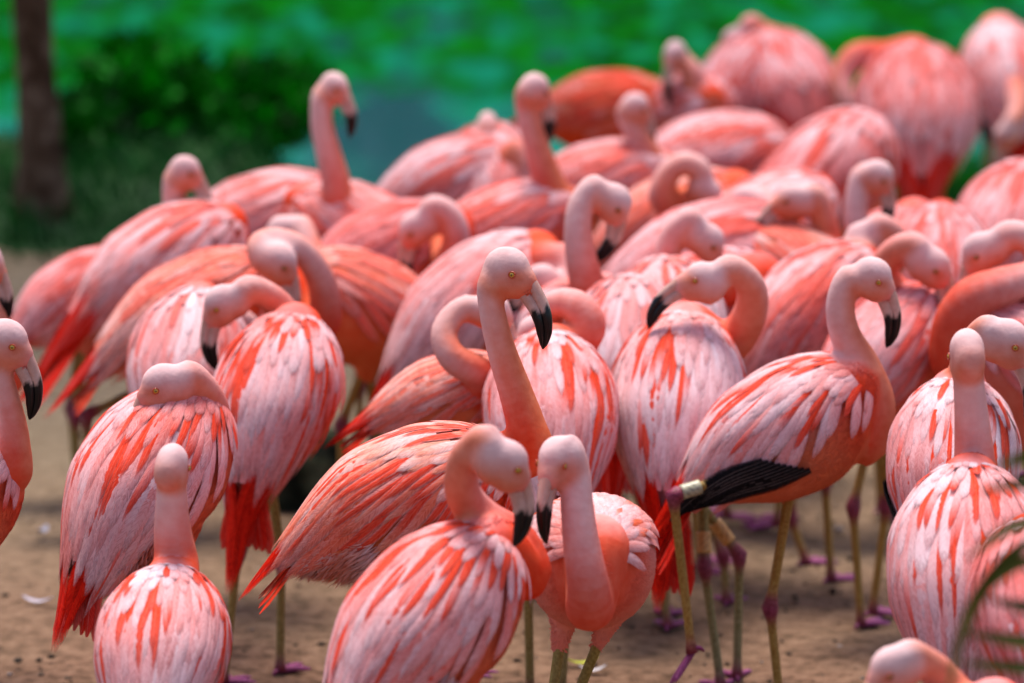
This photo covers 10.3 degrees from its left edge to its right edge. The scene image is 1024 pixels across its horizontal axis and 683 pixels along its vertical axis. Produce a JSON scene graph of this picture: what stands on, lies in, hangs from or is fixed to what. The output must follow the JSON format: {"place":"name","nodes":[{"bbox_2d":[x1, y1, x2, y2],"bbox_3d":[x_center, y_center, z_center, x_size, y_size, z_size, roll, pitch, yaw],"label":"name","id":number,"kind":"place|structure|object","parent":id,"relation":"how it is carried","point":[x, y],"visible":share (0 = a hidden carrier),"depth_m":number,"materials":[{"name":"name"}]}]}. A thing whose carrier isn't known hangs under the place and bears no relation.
{"place":"outdoors","nodes":[
{"label":"outdoors","id":0,"kind":"place"},
{"bbox_2d":[278,427,347,511],"bbox_3d":[-0.498,0.319,13.781,0.248,0.226,0.203,0,12,0],"label":"rock","id":1,"kind":"object","parent":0,"point":[303,481],"visible":0.19,"depth_m":13.71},
{"bbox_2d":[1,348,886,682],"bbox_3d":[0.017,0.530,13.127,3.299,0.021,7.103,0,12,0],"label":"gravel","id":2,"kind":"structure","parent":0,"point":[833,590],"depth_m":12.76,"materials":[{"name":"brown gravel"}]},
{"bbox_2d":[0,116,991,261],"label":"bank","id":3,"kind":"structure","parent":0,"point":[71,230],"depth_m":17.39,"materials":[{"name":"green plant"}]},
{"bbox_2d":[11,0,76,224],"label":"tree","id":4,"kind":"object","parent":3,"relation":"on","point":[41,174],"visible":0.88,"depth_m":17.20,"materials":[{"name":"brown plant"}]},
{"bbox_2d":[57,78,133,163],"bbox_3d":[-1.436,-0.696,18.803,0.420,0.378,1.156,0,12,0],"label":"bush","id":5,"kind":"object","parent":3,"relation":"on","point":[85,112],"visible":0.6,"depth_m":18.40,"materials":[{"name":"green plant"}]},
{"bbox_2d":[72,21,339,157],"bbox_3d":[-1.043,-0.823,19.096,0.910,0.498,1.286,0,12,0],"label":"bush","id":6,"kind":"object","parent":3,"relation":"on","point":[150,77],"visible":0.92,"depth_m":18.79,"materials":[{"name":"green plant"}]},
{"bbox_2d":[0,250,1022,682],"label":"sand","id":7,"kind":"structure","parent":0,"point":[810,628],"depth_m":12.78,"materials":[{"name":"brown sand"}]},
{"bbox_2d":[0,251,21,391],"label":"flamingo","id":8,"kind":"object","parent":7,"relation":"on","point":[6,300],"visible":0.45,"depth_m":12.11},
{"bbox_2d":[0,318,42,544],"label":"flamingo","id":9,"kind":"object","parent":7,"relation":"on","point":[16,459],"visible":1,"depth_m":10.98},
{"bbox_2d":[22,595,52,601],"bbox_3d":[-1.069,0.580,12.819,0.070,0.016,0.022,2,12,11],"label":"fallen feather","id":10,"kind":"object","parent":7,"relation":"on","point":[32,599],"visible":1,"depth_m":12.82,"materials":[{"name":"white"}]},
{"bbox_2d":[36,524,47,532],"bbox_3d":[-1.112,0.444,13.471,0.022,0.016,0.050,5,13,21],"label":"fallen feather","id":11,"kind":"object","parent":7,"relation":"on","point":[44,528],"visible":1,"depth_m":13.48,"materials":[{"name":"white"}]},
{"bbox_2d":[11,246,99,461],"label":"flamingo","id":12,"kind":"object","parent":7,"relation":"on","point":[42,305],"visible":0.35,"depth_m":13.71},
{"bbox_2d":[20,155,248,401],"bbox_3d":[-0.892,0.014,13.470,0.570,0.880,0.304,-6,13,-28],"label":"flamingo","id":13,"kind":"object","parent":7,"relation":"on","point":[125,258],"visible":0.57,"depth_m":13.40},
{"bbox_2d":[52,360,238,647],"bbox_3d":[-0.731,0.459,11.397,0.368,0.855,0.375,0,12,0],"label":"flamingo","id":14,"kind":"object","parent":7,"relation":"on","point":[107,524],"visible":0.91,"depth_m":11.25},
{"bbox_2d":[93,443,232,682],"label":"flamingo","id":15,"kind":"object","parent":7,"relation":"on","point":[163,616],"visible":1,"depth_m":10.45},
{"bbox_2d":[126,281,256,394],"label":"flamingo","id":16,"kind":"object","parent":7,"relation":"on","point":[167,328],"visible":0.24,"depth_m":12.32},
{"bbox_2d":[48,227,341,594],"bbox_3d":[-0.694,0.142,12.855,0.665,0.880,0.358,5,13,21],"label":"flamingo","id":17,"kind":"object","parent":7,"relation":"on","point":[295,266],"visible":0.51,"depth_m":12.73},
{"bbox_2d":[211,167,320,237],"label":"flamingo","id":18,"kind":"object","parent":7,"relation":"on","point":[257,197],"visible":0.23,"depth_m":13.92},
{"bbox_2d":[200,275,345,682],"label":"flamingo","id":19,"kind":"object","parent":7,"relation":"on","point":[278,367],"visible":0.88,"depth_m":11.98},
{"bbox_2d":[284,72,398,446],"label":"flamingo","id":20,"kind":"object","parent":7,"relation":"on","point":[331,199],"visible":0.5,"depth_m":13.78},
{"bbox_2d":[267,215,418,460],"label":"flamingo","id":21,"kind":"object","parent":7,"relation":"on","point":[374,288],"visible":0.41,"depth_m":13.16},
{"bbox_2d":[241,247,552,613],"bbox_3d":[-0.230,0.367,11.167,0.621,1.127,0.314,0,12,0],"label":"flamingo","id":22,"kind":"object","parent":7,"relation":"on","point":[363,508],"visible":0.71,"depth_m":11.06},
{"bbox_2d":[321,195,474,433],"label":"flamingo","id":23,"kind":"object","parent":7,"relation":"on","point":[418,237],"visible":0.45,"depth_m":13.52},
{"bbox_2d":[326,295,516,677],"bbox_3d":[-0.164,0.306,12.111,0.431,0.863,0.267,4,13,20],"label":"flamingo","id":24,"kind":"object","parent":7,"relation":"on","point":[446,381],"visible":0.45,"depth_m":11.97},
{"bbox_2d":[323,425,551,682],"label":"flamingo","id":25,"kind":"object","parent":7,"relation":"on","point":[441,602],"visible":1,"depth_m":10.15},
{"bbox_2d":[377,132,530,202],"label":"flamingo","id":26,"kind":"object","parent":7,"relation":"on","point":[450,167],"visible":0.34,"depth_m":14.47},
{"bbox_2d":[360,228,567,437],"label":"flamingo","id":27,"kind":"object","parent":7,"relation":"on","point":[441,283],"visible":0.37,"depth_m":12.92},
{"bbox_2d":[457,111,521,201],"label":"flamingo","id":28,"kind":"object","parent":7,"relation":"on","point":[497,169],"visible":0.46,"depth_m":14.49},
{"bbox_2d":[457,72,575,242],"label":"flamingo","id":29,"kind":"object","parent":7,"relation":"on","point":[540,198],"visible":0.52,"depth_m":13.84},
{"bbox_2d":[481,288,619,682],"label":"flamingo","id":30,"kind":"object","parent":7,"relation":"on","point":[572,380],"visible":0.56,"depth_m":11.83},
{"bbox_2d":[516,175,631,492],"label":"flamingo","id":31,"kind":"object","parent":7,"relation":"on","point":[609,203],"visible":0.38,"depth_m":12.62},
{"bbox_2d":[568,659,584,663],"bbox_3d":[0.152,0.689,12.295,0.070,0.016,0.022,-4,12,-17],"label":"fallen leaf","id":32,"kind":"object","parent":7,"relation":"on","point":[578,662],"visible":0.47,"depth_m":12.30,"materials":[{"name":"yellow plant"}]},
{"bbox_2d":[508,69,659,147],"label":"flamingo","id":33,"kind":"object","parent":7,"relation":"on","point":[586,104],"visible":0.43,"depth_m":15.57},
{"bbox_2d":[579,664,605,670],"bbox_3d":[0.173,0.702,12.234,0.060,0.016,0.022,0,12,0],"label":"fallen feather","id":34,"kind":"object","parent":7,"relation":"on","point":[596,669],"visible":0.66,"depth_m":12.24,"materials":[{"name":"white"}]},
{"bbox_2d":[531,435,659,682],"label":"flamingo","id":35,"kind":"object","parent":7,"relation":"on","point":[600,549],"visible":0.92,"depth_m":10.57},
{"bbox_2d":[555,92,671,234],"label":"flamingo","id":36,"kind":"object","parent":7,"relation":"on","point":[637,154],"visible":0.5,"depth_m":14.45},
{"bbox_2d":[586,273,683,631],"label":"flamingo","id":37,"kind":"object","parent":7,"relation":"on","point":[623,301],"visible":0.34,"depth_m":12.43},
{"bbox_2d":[592,152,749,269],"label":"flamingo","id":38,"kind":"object","parent":7,"relation":"on","point":[679,179],"visible":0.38,"depth_m":13.90},
{"bbox_2d":[626,254,747,606],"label":"flamingo","id":39,"kind":"object","parent":7,"relation":"on","point":[663,270],"visible":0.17,"depth_m":12.72},
{"bbox_2d":[610,255,767,682],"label":"flamingo","id":40,"kind":"object","parent":7,"relation":"on","point":[677,370],"visible":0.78,"depth_m":11.96},
{"bbox_2d":[653,40,738,131],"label":"flamingo","id":41,"kind":"object","parent":7,"relation":"on","point":[691,86],"visible":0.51,"depth_m":15.47},
{"bbox_2d":[601,185,803,521],"bbox_3d":[0.402,0.049,13.558,0.644,0.777,0.373,-5,13,-24],"label":"flamingo","id":42,"kind":"object","parent":7,"relation":"on","point":[734,215],"visible":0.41,"depth_m":13.47},
{"bbox_2d":[654,207,778,575],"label":"flamingo","id":43,"kind":"object","parent":7,"relation":"on","point":[697,233],"visible":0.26,"depth_m":12.81},
{"bbox_2d":[656,109,790,174],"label":"flamingo","id":44,"kind":"object","parent":7,"relation":"on","point":[742,140],"visible":0.28,"depth_m":14.78},
{"bbox_2d":[702,14,780,112],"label":"flamingo","id":45,"kind":"object","parent":7,"relation":"on","point":[733,59],"visible":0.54,"depth_m":16.00},
{"bbox_2d":[654,256,900,682],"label":"flamingo","id":46,"kind":"object","parent":7,"relation":"on","point":[787,431],"visible":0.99,"depth_m":11.67},
{"bbox_2d":[722,168,843,227],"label":"flamingo","id":47,"kind":"object","parent":7,"relation":"on","point":[774,180],"visible":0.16,"depth_m":13.94},
{"bbox_2d":[741,183,840,529],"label":"flamingo","id":48,"kind":"object","parent":7,"relation":"on","point":[782,238],"visible":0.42,"depth_m":13.41},
{"bbox_2d":[754,25,835,133],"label":"flamingo","id":49,"kind":"object","parent":7,"relation":"on","point":[792,90],"visible":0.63,"depth_m":15.94},
{"bbox_2d":[742,213,904,582],"bbox_3d":[0.663,0.143,12.932,0.309,0.846,0.547,10,16,41],"label":"flamingo","id":50,"kind":"object","parent":7,"relation":"on","point":[798,283],"visible":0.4,"depth_m":12.82},
{"bbox_2d":[759,106,901,238],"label":"flamingo","id":51,"kind":"object","parent":7,"relation":"on","point":[837,145],"visible":0.46,"depth_m":14.45},
{"bbox_2d":[844,159,928,521],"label":"flamingo","id":52,"kind":"object","parent":7,"relation":"on","point":[867,180],"visible":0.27,"depth_m":13.39},
{"bbox_2d":[822,231,953,628],"bbox_3d":[0.816,0.206,12.511,0.443,0.896,0.289,-24,27,-63],"label":"flamingo","id":53,"kind":"object","parent":7,"relation":"on","point":[925,263],"visible":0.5,"depth_m":12.45},
{"bbox_2d":[829,36,981,202],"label":"flamingo","id":54,"kind":"object","parent":7,"relation":"on","point":[922,96],"visible":0.74,"depth_m":15.58},
{"bbox_2d":[865,639,1012,682],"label":"flamingo","id":55,"kind":"object","parent":7,"relation":"on","point":[910,661],"visible":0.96,"depth_m":9.73},
{"bbox_2d":[901,199,996,285],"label":"flamingo","id":56,"kind":"object","parent":7,"relation":"on","point":[948,227],"visible":0.23,"depth_m":13.40},
{"bbox_2d":[883,315,1023,519],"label":"flamingo","id":57,"kind":"object","parent":7,"relation":"on","point":[920,443],"visible":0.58,"depth_m":11.37},
{"bbox_2d":[886,328,1023,682],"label":"flamingo","id":58,"kind":"object","parent":7,"relation":"on","point":[948,520],"visible":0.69,"depth_m":10.51},
{"bbox_2d":[928,220,1023,470],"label":"flamingo","id":59,"kind":"object","parent":7,"relation":"on","point":[981,287],"visible":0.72,"depth_m":12.31},
{"bbox_2d":[957,157,1023,477],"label":"flamingo","id":60,"kind":"object","parent":7,"relation":"on","point":[992,196],"visible":0.3,"depth_m":13.86},
{"bbox_2d":[960,13,1023,171],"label":"flamingo","id":61,"kind":"object","parent":7,"relation":"on","point":[992,55],"visible":0.7,"depth_m":16.10},
{"bbox_2d":[0,0,1023,188],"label":"pond water","id":62,"kind":"structure","parent":0,"point":[416,73],"depth_m":22.61,"materials":[{"name":"green liquid"}]},
{"bbox_2d":[895,135,992,200],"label":"grass","id":63,"kind":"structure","parent":0,"point":[972,169],"depth_m":17.63,"materials":[{"name":"green plant"}]},
{"bbox_2d":[948,451,1023,682],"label":"palm frond","id":64,"kind":"object","parent":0,"point":[1007,563],"visible":1,"depth_m":8.32,"materials":[{"name":"green plant"}]},
{"bbox_2d":[964,513,1023,682],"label":"flamingo","id":65,"kind":"object","parent":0,"point":[991,616],"visible":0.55,"depth_m":10.19}
]}

